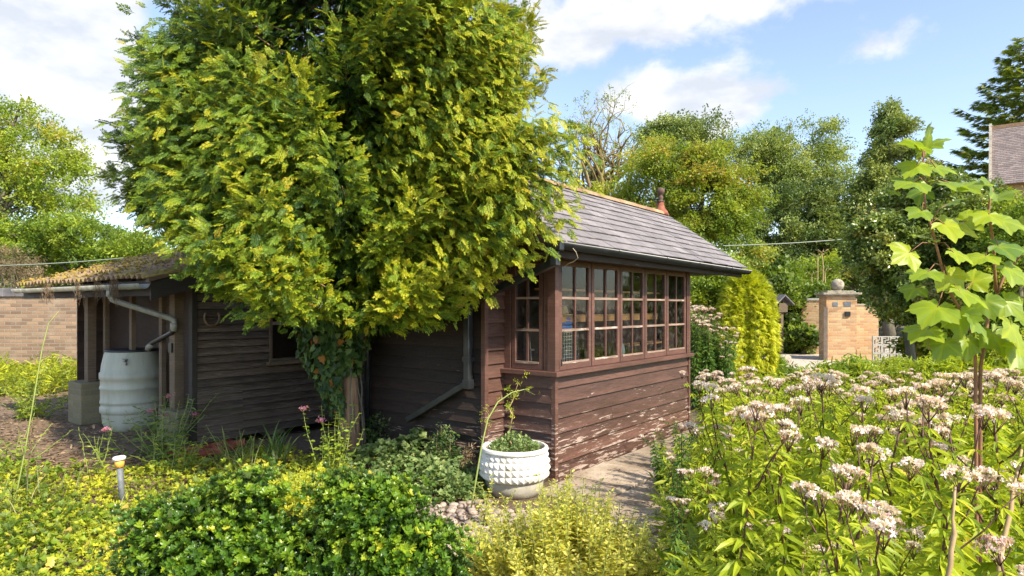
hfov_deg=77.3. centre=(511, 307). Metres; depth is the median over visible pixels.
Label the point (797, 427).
hemp agrimony
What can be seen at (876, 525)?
hemp agrimony
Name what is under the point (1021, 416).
hemp agrimony
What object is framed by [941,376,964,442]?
hemp agrimony
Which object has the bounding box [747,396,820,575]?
hemp agrimony
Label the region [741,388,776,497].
hemp agrimony
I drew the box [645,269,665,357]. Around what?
window
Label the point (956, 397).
hemp agrimony
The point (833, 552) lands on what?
hemp agrimony
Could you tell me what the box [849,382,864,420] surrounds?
hemp agrimony
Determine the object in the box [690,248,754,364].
mixed shrub
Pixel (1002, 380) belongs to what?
hemp agrimony
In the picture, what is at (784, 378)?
hemp agrimony
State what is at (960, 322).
sycamore sapling
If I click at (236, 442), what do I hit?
brick
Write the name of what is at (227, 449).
wild carrot
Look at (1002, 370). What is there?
hemp agrimony
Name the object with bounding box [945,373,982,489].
hemp agrimony
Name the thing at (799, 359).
driveway
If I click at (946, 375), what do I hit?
hemp agrimony
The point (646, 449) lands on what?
paving slab
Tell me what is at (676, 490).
hemp agrimony
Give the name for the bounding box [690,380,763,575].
hemp agrimony
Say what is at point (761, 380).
weeds
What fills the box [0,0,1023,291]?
sky
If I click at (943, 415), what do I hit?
hemp agrimony
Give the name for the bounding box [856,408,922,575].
hemp agrimony
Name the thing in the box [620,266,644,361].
window
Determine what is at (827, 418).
hemp agrimony
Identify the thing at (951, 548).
dry stalk
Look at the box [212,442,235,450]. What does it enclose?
brick
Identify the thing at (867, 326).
brick wall
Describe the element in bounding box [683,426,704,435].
paving slab
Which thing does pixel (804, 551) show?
dry stalk
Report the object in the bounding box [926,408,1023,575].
hemp agrimony
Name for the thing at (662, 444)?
hemp agrimony
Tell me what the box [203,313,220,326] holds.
horseshoe
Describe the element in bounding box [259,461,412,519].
spurge patch
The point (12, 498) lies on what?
grass tuft
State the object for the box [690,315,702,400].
hemp agrimony
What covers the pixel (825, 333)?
wooden gate
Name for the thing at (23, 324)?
brick wall
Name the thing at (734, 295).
golden cypress
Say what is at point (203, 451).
brick
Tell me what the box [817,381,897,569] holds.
hemp agrimony
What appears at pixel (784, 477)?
hemp agrimony
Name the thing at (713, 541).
hemp agrimony
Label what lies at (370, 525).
box bush
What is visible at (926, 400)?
hemp agrimony
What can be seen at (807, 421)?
hemp agrimony
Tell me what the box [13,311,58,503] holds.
tall weed stalk
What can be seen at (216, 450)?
brick
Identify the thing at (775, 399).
hemp agrimony
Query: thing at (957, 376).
hemp agrimony
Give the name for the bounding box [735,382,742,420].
hemp agrimony
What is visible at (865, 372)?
hemp agrimony
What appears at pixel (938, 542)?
hemp agrimony
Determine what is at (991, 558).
hemp agrimony
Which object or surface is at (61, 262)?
overhead wire
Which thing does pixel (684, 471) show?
hemp agrimony
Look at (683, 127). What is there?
oak tree
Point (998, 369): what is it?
hemp agrimony
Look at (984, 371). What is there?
hemp agrimony
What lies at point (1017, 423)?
hemp agrimony
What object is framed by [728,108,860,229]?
ash tree
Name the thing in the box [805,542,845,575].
hemp agrimony
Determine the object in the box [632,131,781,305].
bushy tree
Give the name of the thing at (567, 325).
blue blanket
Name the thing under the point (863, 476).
hemp agrimony
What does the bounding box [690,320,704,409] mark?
hemp agrimony
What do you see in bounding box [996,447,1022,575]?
dry stalk
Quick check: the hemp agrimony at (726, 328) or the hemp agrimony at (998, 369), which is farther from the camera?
the hemp agrimony at (726, 328)
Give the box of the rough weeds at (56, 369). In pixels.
[0,350,76,396]
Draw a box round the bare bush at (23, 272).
[0,241,51,287]
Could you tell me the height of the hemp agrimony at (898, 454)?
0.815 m
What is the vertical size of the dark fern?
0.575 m
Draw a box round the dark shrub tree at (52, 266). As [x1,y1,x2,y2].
[0,205,177,287]
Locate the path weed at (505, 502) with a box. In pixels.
[489,489,516,504]
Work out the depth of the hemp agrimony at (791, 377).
6.36 m
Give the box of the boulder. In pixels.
[780,354,791,363]
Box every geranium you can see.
[337,427,445,477]
[361,450,487,504]
[435,472,491,501]
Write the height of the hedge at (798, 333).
3.588 m
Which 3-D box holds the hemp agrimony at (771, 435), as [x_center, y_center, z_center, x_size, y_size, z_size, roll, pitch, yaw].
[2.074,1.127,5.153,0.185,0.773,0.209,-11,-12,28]
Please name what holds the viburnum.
on the ground at (524, 505)
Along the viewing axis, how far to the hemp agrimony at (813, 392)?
5.69 m
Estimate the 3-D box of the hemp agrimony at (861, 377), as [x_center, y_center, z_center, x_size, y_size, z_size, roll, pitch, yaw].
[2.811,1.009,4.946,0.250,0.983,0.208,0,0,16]
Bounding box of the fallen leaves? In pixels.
[0,453,375,574]
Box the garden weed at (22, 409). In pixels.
[0,371,76,420]
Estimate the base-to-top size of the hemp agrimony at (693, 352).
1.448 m
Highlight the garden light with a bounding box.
[112,455,125,502]
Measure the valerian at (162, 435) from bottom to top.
0.664 m
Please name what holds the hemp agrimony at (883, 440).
on the ground at (524, 505)
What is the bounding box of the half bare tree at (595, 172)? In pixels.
[544,83,676,198]
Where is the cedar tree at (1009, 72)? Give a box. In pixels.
[925,37,1023,207]
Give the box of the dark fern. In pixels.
[339,410,391,451]
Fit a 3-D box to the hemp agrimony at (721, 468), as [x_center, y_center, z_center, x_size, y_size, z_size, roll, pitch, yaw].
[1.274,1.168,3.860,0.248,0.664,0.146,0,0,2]
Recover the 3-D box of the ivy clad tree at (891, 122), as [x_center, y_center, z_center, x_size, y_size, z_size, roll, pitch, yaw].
[15.213,-3.568,26.013,4.359,10.231,3.801,0,0,0]
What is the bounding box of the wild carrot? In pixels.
[206,425,263,466]
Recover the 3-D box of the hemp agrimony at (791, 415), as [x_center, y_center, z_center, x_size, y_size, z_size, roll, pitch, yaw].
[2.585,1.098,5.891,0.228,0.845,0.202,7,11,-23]
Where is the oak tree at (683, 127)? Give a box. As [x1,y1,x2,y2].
[626,103,763,208]
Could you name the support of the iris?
on the earth yard at (302, 443)
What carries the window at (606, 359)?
in the summerhouse
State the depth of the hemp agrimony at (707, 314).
9.90 m
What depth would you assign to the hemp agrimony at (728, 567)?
2.17 m
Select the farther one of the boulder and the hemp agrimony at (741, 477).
the boulder
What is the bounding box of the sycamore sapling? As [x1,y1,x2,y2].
[887,122,1023,563]
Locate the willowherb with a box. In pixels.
[78,429,115,473]
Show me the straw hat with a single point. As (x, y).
(565, 312)
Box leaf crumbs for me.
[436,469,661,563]
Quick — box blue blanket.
[562,317,571,328]
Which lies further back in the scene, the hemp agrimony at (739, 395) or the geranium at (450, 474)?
the hemp agrimony at (739, 395)
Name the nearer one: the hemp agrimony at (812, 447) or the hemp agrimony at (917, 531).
the hemp agrimony at (917, 531)
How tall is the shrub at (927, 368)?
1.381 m
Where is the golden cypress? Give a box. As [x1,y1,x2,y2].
[710,265,783,386]
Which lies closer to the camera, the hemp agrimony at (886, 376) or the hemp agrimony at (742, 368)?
the hemp agrimony at (742, 368)
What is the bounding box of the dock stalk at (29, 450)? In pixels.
[25,420,35,490]
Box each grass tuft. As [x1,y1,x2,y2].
[0,462,113,519]
[24,490,153,555]
[200,430,307,470]
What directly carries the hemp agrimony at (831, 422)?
on the ground at (524, 505)
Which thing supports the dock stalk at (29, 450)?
on the ground at (524, 505)
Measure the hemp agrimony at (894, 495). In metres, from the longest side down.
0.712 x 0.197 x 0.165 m
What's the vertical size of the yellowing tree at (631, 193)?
7.086 m
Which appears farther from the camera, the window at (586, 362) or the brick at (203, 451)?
the brick at (203, 451)
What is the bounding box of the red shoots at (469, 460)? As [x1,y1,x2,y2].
[457,442,480,472]
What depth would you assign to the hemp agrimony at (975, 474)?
1.77 m
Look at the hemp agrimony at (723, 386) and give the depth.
5.38 m
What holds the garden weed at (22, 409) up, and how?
on the earth yard at (302, 443)
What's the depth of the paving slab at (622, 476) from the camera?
5.62 m
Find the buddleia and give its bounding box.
[732,248,852,290]
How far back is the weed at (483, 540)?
3.66 m
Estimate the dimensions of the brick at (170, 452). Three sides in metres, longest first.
0.216 x 0.102 x 0.065 m
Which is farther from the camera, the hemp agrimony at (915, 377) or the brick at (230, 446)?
the brick at (230, 446)
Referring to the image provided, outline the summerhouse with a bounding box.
[364,176,751,482]
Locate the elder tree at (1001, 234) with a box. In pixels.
[944,185,1023,333]
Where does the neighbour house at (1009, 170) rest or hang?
on the ground at (524, 505)
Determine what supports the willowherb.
on the earth yard at (302, 443)
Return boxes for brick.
[165,449,186,457]
[179,445,201,450]
[187,448,212,457]
[202,441,221,448]
[210,447,225,454]
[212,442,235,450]
[223,438,244,446]
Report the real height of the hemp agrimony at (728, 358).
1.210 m
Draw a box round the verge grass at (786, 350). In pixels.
[759,345,801,352]
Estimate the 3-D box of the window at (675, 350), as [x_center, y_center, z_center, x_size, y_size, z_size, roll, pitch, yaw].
[1.918,0.069,7.510,0.042,0.962,0.535,0,0,38]
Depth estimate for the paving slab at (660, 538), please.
4.04 m
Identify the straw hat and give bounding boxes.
[562,305,571,315]
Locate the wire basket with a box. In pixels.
[562,331,577,361]
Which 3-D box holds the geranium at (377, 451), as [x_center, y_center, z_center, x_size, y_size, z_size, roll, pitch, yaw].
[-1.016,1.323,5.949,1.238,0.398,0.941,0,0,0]
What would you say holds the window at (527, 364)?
in the summerhouse
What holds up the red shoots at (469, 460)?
on the ground at (524, 505)
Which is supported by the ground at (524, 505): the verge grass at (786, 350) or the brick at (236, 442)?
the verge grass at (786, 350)
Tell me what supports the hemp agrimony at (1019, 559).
on the ground at (524, 505)
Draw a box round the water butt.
[99,347,158,431]
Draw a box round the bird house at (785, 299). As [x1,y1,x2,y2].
[776,294,794,353]
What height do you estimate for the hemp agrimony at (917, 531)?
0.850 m
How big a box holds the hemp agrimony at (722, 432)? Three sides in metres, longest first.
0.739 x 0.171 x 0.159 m
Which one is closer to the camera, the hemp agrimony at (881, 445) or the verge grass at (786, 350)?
the hemp agrimony at (881, 445)
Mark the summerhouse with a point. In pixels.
(602, 398)
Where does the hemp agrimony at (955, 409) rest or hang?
on the ground at (524, 505)
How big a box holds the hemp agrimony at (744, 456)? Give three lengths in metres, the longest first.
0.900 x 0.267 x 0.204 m
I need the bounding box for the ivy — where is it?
[292,271,378,452]
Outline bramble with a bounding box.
[470,386,538,507]
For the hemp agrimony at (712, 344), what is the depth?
9.83 m
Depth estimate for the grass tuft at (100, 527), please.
4.13 m
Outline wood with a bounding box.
[0,251,960,329]
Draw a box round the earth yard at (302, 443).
[0,385,339,498]
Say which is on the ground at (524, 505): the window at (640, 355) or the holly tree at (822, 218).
the holly tree at (822, 218)
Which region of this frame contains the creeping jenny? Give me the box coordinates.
[0,443,383,575]
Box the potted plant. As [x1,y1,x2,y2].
[489,372,540,451]
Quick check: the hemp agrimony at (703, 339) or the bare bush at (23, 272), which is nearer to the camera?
the hemp agrimony at (703, 339)
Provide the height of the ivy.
2.329 m
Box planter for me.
[479,440,550,499]
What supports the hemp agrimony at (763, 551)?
on the ground at (524, 505)
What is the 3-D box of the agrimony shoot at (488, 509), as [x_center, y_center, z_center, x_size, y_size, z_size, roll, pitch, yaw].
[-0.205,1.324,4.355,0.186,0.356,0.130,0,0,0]
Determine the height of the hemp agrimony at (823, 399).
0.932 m
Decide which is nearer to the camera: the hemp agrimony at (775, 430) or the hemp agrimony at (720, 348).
the hemp agrimony at (775, 430)
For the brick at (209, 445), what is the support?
on the earth yard at (302, 443)
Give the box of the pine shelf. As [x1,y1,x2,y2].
[535,288,661,345]
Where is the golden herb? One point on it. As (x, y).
(570, 540)
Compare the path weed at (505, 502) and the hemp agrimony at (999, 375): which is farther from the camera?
the path weed at (505, 502)
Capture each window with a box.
[266,318,302,364]
[512,260,543,369]
[559,260,590,370]
[592,263,619,365]
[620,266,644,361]
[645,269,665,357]
[667,271,685,354]
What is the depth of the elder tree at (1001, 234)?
10.43 m
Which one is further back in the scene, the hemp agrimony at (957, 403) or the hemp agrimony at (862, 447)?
the hemp agrimony at (957, 403)
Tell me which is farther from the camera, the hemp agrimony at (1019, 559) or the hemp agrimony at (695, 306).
the hemp agrimony at (695, 306)
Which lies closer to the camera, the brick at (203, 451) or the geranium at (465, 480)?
the geranium at (465, 480)
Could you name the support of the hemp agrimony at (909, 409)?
on the ground at (524, 505)
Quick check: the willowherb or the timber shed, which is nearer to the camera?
the willowherb
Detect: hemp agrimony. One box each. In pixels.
[639,434,667,492]
[651,428,668,481]
[656,496,690,575]
[659,416,684,461]
[661,452,685,567]
[669,422,700,547]
[677,466,728,575]
[679,370,721,503]
[685,421,736,572]
[690,302,706,399]
[690,305,703,369]
[690,312,705,401]
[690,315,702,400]
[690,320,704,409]
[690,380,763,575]
[693,307,717,406]
[693,468,711,518]
[694,431,725,517]
[696,319,711,381]
[697,502,731,575]
[698,323,716,396]
[698,369,738,459]
[698,372,721,444]
[701,307,720,382]
[704,445,740,513]
[705,329,717,369]
[709,385,737,440]
[709,405,803,575]
[710,313,724,380]
[710,378,786,566]
[711,372,734,484]
[715,333,729,368]
[717,409,754,557]
[718,326,736,396]
[719,327,729,381]
[719,340,732,386]
[719,354,738,401]
[720,449,752,543]
[724,332,738,384]
[725,366,772,516]
[725,388,740,427]
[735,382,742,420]
[737,374,759,448]
[739,373,759,409]
[740,393,763,499]
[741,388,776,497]
[743,519,791,575]
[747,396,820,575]
[756,382,778,457]
[765,401,783,483]
[771,381,791,458]
[771,440,801,519]
[776,377,792,418]
[781,383,815,460]
[782,371,799,438]
[784,375,838,569]
[787,406,804,473]
[790,372,875,575]
[790,396,818,459]
[790,463,872,575]
[791,371,808,412]
[792,369,844,490]
[800,368,820,419]
[805,382,821,464]
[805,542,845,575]
[809,446,838,548]
[810,373,848,485]
[813,379,840,460]
[813,391,843,459]
[814,424,892,575]
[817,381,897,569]
[822,469,846,521]
[828,460,867,570]
[831,391,856,462]
[831,489,904,575]
[834,373,857,442]
[846,459,878,550]
[847,394,877,485]
[848,370,880,457]
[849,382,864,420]
[855,412,889,500]
[856,375,887,443]
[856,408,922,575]
[865,377,908,504]
[868,374,896,448]
[874,463,916,539]
[880,507,925,575]
[884,388,948,573]
[884,427,909,492]
[885,521,927,574]
[888,431,926,532]
[891,375,923,455]
[893,392,964,544]
[894,382,994,575]
[896,384,923,453]
[897,456,1023,575]
[899,368,925,414]
[899,433,921,516]
[908,372,956,522]
[910,404,1005,575]
[917,372,984,575]
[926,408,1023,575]
[930,444,999,568]
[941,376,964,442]
[943,379,968,447]
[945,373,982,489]
[946,386,972,451]
[962,370,1020,500]
[964,542,1011,575]
[967,381,1015,527]
[967,383,1015,561]
[968,367,989,444]
[968,460,1010,520]
[970,532,1023,575]
[981,460,1023,564]
[982,368,1015,462]
[983,368,1023,474]
[983,370,1012,455]
[995,383,1023,474]
[996,378,1023,564]
[1001,384,1023,454]
[1004,378,1023,440]
[1006,376,1023,426]
[1006,380,1023,404]
[1014,564,1023,572]
[1015,393,1023,447]
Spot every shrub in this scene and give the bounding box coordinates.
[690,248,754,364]
[736,353,803,380]
[790,353,921,396]
[890,328,1023,412]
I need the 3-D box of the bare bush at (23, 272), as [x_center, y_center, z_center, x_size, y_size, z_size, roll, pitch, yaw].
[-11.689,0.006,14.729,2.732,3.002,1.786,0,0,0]
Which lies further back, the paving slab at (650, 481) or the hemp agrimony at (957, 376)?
the paving slab at (650, 481)
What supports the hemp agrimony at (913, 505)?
on the ground at (524, 505)
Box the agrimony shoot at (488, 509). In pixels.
[470,474,494,526]
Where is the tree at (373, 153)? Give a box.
[92,0,604,457]
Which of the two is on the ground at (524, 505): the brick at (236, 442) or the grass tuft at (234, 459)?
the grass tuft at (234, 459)
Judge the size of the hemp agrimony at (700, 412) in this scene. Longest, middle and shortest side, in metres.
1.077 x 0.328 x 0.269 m
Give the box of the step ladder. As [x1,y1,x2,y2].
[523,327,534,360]
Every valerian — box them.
[99,392,222,460]
[130,423,211,474]
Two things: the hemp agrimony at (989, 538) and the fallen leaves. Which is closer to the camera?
the hemp agrimony at (989, 538)
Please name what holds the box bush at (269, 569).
on the ground at (524, 505)
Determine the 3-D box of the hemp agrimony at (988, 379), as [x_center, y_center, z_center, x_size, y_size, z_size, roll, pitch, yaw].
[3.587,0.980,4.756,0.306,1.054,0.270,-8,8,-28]
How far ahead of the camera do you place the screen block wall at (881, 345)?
17.57 m
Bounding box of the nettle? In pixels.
[0,423,70,470]
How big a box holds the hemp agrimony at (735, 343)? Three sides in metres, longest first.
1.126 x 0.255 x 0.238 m
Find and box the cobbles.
[415,499,533,554]
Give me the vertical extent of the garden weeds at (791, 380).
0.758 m
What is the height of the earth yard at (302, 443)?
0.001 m
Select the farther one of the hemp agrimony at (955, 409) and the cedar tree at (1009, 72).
the cedar tree at (1009, 72)
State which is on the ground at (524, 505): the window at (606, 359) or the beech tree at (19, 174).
the beech tree at (19, 174)
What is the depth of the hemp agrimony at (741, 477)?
3.64 m
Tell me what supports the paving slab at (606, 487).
on the ground at (524, 505)
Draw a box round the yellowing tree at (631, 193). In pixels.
[585,130,673,206]
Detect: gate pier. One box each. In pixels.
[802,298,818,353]
[814,279,861,359]
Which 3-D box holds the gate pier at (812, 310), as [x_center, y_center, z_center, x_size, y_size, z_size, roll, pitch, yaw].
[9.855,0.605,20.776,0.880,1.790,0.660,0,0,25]
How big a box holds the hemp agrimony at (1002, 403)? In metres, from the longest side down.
1.080 x 0.292 x 0.258 m
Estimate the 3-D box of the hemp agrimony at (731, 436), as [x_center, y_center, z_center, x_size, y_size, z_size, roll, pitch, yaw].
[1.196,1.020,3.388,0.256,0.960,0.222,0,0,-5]
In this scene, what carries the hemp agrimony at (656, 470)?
on the ground at (524, 505)
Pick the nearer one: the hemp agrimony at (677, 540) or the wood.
the hemp agrimony at (677, 540)
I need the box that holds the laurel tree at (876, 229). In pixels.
[833,157,1023,364]
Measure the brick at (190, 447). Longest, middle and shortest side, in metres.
0.216 x 0.102 x 0.065 m
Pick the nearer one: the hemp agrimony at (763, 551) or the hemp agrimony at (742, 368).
the hemp agrimony at (763, 551)
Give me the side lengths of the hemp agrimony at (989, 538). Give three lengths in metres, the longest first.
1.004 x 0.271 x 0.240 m
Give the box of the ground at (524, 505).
[0,319,1005,575]
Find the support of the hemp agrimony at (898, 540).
on the ground at (524, 505)
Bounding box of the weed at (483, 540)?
[460,516,519,569]
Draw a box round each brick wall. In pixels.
[0,288,76,376]
[857,304,878,359]
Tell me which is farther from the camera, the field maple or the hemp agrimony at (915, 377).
the field maple
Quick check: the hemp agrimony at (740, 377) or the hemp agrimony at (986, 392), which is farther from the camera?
the hemp agrimony at (740, 377)
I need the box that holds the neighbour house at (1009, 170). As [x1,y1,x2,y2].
[989,122,1023,300]
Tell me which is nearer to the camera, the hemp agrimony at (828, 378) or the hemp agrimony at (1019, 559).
the hemp agrimony at (1019, 559)
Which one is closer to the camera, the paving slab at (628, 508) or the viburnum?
the paving slab at (628, 508)
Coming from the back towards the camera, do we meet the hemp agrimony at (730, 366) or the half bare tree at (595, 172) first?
the half bare tree at (595, 172)
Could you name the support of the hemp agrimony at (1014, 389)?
on the ground at (524, 505)
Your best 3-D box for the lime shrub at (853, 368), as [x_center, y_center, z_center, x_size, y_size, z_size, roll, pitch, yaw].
[5.217,1.131,9.548,2.230,0.934,1.293,0,0,0]
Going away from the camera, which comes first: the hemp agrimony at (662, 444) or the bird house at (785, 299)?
the hemp agrimony at (662, 444)
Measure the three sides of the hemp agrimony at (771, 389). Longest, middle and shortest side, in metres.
1.120 x 0.385 x 0.257 m
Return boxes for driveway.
[740,349,895,369]
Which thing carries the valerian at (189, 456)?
on the earth yard at (302, 443)
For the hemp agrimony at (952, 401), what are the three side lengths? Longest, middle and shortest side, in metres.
1.039 x 0.317 x 0.259 m
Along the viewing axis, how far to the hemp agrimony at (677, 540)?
2.83 m
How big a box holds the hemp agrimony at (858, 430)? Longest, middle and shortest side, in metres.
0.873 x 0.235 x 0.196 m
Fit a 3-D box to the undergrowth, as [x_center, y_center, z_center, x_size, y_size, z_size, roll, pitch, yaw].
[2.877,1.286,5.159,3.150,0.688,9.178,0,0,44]
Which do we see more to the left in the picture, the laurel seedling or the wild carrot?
the wild carrot
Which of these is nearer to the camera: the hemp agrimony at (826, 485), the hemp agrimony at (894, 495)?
the hemp agrimony at (894, 495)
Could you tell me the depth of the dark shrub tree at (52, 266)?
18.02 m
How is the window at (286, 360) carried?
in the timber shed
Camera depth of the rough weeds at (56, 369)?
11.40 m
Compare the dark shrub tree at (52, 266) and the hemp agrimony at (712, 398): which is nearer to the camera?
the hemp agrimony at (712, 398)
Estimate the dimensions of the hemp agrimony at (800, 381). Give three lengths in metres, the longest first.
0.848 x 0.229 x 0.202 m
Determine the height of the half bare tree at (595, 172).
9.164 m
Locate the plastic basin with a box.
[260,428,285,434]
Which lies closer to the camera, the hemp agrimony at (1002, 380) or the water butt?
the hemp agrimony at (1002, 380)
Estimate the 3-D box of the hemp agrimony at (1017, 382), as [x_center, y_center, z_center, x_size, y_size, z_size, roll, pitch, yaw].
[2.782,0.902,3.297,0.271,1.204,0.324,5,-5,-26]
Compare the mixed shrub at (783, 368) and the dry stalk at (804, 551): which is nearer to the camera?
the dry stalk at (804, 551)
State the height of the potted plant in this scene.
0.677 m
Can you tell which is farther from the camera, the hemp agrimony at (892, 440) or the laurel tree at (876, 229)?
the laurel tree at (876, 229)
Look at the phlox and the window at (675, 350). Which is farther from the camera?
the window at (675, 350)
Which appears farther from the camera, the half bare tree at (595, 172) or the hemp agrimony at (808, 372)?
the half bare tree at (595, 172)
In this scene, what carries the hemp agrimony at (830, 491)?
on the ground at (524, 505)
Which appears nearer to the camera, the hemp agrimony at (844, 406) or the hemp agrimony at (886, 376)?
the hemp agrimony at (886, 376)
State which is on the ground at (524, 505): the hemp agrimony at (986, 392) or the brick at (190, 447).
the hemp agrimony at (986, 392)
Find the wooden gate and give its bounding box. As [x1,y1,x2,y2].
[824,307,827,360]
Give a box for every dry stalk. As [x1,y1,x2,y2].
[801,534,814,573]
[818,478,853,575]
[945,486,956,575]
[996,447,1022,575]
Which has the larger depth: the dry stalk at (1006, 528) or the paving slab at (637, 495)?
the paving slab at (637, 495)
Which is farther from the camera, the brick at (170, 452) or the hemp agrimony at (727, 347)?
the hemp agrimony at (727, 347)
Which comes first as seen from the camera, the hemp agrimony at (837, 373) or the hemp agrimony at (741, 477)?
the hemp agrimony at (741, 477)
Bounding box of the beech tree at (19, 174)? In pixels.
[0,94,126,240]
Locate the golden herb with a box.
[440,469,771,575]
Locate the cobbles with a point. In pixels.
(453, 510)
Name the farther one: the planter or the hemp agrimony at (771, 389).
the planter
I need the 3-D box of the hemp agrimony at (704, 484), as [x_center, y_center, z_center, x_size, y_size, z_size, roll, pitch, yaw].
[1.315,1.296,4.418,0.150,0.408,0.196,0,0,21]
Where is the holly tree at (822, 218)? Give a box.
[730,172,869,299]
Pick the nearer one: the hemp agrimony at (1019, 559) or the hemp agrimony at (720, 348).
the hemp agrimony at (1019, 559)
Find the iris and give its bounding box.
[229,420,304,464]
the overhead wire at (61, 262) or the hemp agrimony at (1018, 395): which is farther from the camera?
the overhead wire at (61, 262)
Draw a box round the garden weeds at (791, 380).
[760,366,1020,432]
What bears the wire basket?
in the summerhouse
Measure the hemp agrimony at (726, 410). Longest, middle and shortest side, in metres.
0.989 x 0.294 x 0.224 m
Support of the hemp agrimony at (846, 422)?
on the ground at (524, 505)
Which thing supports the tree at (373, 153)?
on the ground at (524, 505)
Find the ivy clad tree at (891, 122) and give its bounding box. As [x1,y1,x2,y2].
[833,95,932,343]
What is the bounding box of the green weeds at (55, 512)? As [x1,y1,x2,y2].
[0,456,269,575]
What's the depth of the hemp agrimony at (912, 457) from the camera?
4.47 m
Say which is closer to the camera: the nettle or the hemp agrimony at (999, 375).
the hemp agrimony at (999, 375)
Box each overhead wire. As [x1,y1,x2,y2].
[0,256,134,265]
[723,239,840,245]
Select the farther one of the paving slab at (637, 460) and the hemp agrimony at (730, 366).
the hemp agrimony at (730, 366)
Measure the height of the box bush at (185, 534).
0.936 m
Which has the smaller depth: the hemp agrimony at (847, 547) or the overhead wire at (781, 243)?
the hemp agrimony at (847, 547)
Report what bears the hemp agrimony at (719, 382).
on the ground at (524, 505)
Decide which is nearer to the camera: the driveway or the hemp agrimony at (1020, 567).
the hemp agrimony at (1020, 567)
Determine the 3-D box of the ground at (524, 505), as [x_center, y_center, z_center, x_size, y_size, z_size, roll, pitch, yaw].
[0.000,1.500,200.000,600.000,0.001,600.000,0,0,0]
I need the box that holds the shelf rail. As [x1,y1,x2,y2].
[562,313,656,321]
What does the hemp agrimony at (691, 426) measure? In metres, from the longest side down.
0.949 x 0.256 x 0.227 m
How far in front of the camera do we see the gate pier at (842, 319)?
18.02 m
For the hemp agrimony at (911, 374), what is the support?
on the ground at (524, 505)
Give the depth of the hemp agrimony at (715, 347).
9.84 m
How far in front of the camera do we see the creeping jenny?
4.85 m
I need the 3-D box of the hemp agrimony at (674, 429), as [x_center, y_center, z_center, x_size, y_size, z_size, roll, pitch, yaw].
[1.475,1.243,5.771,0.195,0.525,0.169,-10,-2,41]
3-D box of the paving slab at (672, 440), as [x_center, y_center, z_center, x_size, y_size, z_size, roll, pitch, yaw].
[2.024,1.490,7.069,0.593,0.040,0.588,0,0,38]
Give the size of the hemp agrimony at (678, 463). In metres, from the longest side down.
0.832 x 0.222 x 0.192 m
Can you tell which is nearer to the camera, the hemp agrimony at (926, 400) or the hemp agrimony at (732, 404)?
the hemp agrimony at (926, 400)
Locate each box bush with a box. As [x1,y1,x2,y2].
[84,452,318,575]
[240,507,321,575]
[241,461,482,575]
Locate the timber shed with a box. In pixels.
[11,248,363,446]
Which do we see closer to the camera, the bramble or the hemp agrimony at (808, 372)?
the bramble
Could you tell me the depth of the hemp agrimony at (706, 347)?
9.33 m
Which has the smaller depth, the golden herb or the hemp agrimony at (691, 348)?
the golden herb
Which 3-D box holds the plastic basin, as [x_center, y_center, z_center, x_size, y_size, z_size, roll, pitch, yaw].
[-2.831,1.400,7.550,0.410,0.160,0.410,0,0,-17]
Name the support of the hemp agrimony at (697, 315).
on the ground at (524, 505)
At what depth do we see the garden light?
4.78 m
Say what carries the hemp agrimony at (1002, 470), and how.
on the ground at (524, 505)
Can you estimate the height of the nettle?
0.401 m
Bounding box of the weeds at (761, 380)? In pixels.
[690,372,807,437]
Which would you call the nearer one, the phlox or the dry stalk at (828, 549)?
the dry stalk at (828, 549)
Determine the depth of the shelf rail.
6.47 m
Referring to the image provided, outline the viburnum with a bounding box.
[884,322,984,363]
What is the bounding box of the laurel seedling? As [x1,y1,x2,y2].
[423,422,461,469]
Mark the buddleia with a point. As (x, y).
(802, 267)
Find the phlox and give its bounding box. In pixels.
[299,404,364,469]
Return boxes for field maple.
[0,204,177,286]
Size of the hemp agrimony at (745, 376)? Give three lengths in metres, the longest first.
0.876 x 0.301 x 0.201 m
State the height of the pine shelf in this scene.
0.610 m
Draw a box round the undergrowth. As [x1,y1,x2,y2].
[642,393,1023,575]
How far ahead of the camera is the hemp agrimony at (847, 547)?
2.97 m
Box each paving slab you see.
[537,477,629,505]
[571,462,658,488]
[582,500,666,538]
[604,452,681,470]
[611,483,693,511]
[634,442,690,456]
[644,472,680,486]
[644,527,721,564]
[659,433,714,445]
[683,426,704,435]
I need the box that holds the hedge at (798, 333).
[740,249,830,353]
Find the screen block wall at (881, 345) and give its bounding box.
[872,336,904,361]
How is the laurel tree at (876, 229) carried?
on the ground at (524, 505)
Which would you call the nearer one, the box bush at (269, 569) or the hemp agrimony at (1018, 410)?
the box bush at (269, 569)

